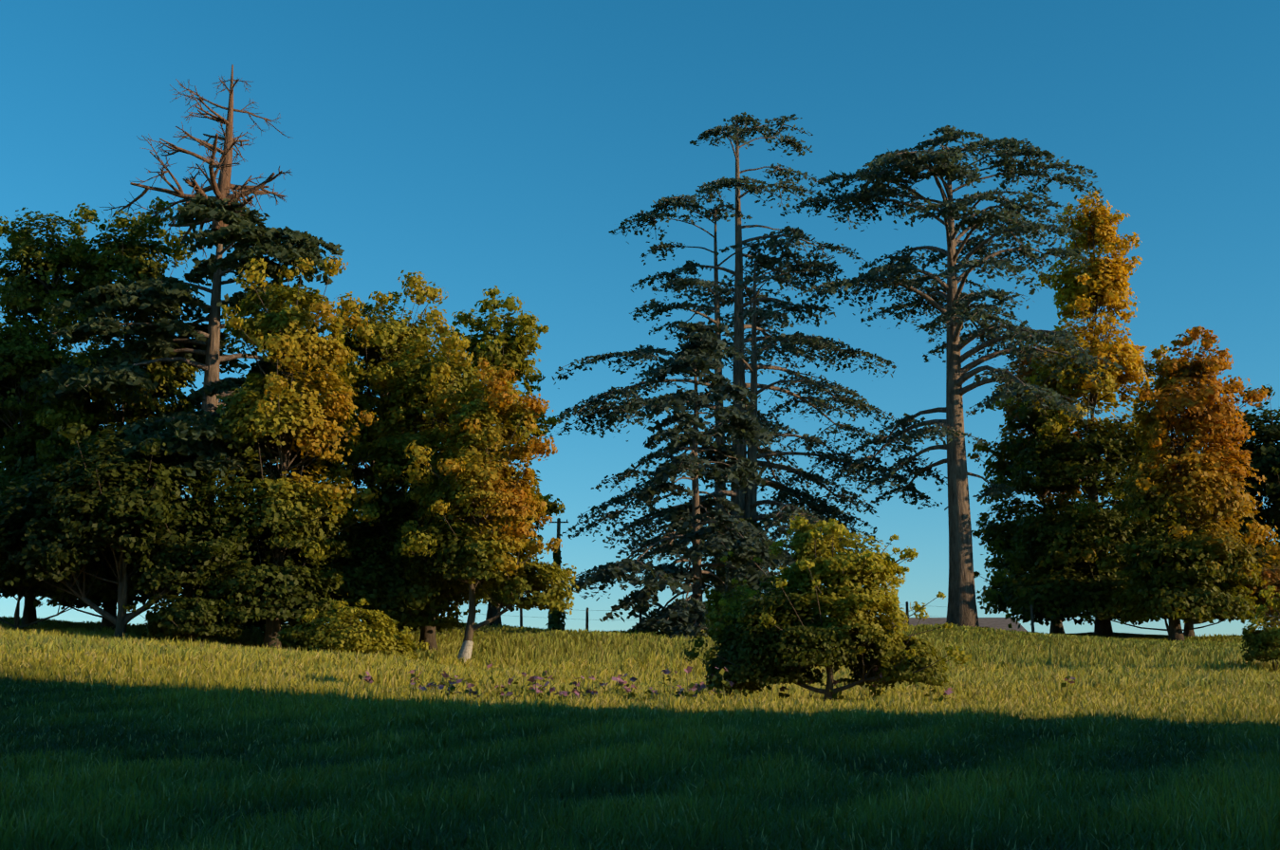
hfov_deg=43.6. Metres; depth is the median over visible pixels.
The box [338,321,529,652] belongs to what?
tree
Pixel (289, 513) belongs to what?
maple tree
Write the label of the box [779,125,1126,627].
cedar
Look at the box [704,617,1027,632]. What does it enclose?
barn building
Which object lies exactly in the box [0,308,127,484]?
tree
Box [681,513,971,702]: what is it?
bush
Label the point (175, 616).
bush
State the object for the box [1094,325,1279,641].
lime tree
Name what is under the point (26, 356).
ash tree
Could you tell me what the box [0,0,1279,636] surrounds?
sky
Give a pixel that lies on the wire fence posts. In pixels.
(906, 606)
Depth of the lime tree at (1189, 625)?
105.94 m
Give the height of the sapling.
4.608 m
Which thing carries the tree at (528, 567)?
on the terrain at (1000, 634)
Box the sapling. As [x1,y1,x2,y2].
[701,551,764,698]
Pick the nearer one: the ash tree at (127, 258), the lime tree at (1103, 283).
the ash tree at (127, 258)
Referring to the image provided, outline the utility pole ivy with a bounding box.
[545,518,568,630]
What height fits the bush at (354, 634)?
3.067 m
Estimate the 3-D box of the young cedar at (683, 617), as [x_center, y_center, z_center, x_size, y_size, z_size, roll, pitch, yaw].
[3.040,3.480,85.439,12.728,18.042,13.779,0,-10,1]
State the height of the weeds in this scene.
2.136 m
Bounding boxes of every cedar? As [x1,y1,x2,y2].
[3,192,371,640]
[537,111,915,623]
[571,321,797,639]
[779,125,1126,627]
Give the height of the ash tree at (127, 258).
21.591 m
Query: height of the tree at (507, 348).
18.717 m
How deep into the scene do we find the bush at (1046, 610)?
93.95 m
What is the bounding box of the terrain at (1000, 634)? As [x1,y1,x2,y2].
[0,618,1279,844]
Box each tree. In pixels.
[0,203,121,629]
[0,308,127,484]
[0,421,255,639]
[25,196,205,631]
[173,255,379,649]
[287,270,470,625]
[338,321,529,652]
[395,357,579,661]
[435,285,565,626]
[966,340,1113,633]
[976,190,1177,634]
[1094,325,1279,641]
[1121,429,1279,636]
[1207,384,1279,568]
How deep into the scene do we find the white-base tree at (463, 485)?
69.27 m
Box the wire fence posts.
[455,601,1034,632]
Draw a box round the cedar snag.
[99,64,293,258]
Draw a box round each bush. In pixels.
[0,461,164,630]
[122,568,242,643]
[205,510,491,652]
[270,598,428,660]
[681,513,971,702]
[976,548,1279,632]
[1240,585,1279,670]
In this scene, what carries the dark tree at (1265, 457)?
on the terrain at (1000, 634)
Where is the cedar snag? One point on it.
(222, 187)
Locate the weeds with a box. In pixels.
[358,664,1075,702]
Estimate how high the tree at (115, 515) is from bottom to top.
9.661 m
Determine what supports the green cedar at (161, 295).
on the terrain at (1000, 634)
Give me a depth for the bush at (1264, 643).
66.44 m
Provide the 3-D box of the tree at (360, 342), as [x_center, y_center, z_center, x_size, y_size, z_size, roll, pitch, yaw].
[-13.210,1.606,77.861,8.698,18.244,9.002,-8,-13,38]
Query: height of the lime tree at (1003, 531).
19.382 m
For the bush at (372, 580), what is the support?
on the terrain at (1000, 634)
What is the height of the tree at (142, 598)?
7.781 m
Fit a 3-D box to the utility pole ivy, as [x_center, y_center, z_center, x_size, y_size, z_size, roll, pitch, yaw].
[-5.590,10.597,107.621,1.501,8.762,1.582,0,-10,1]

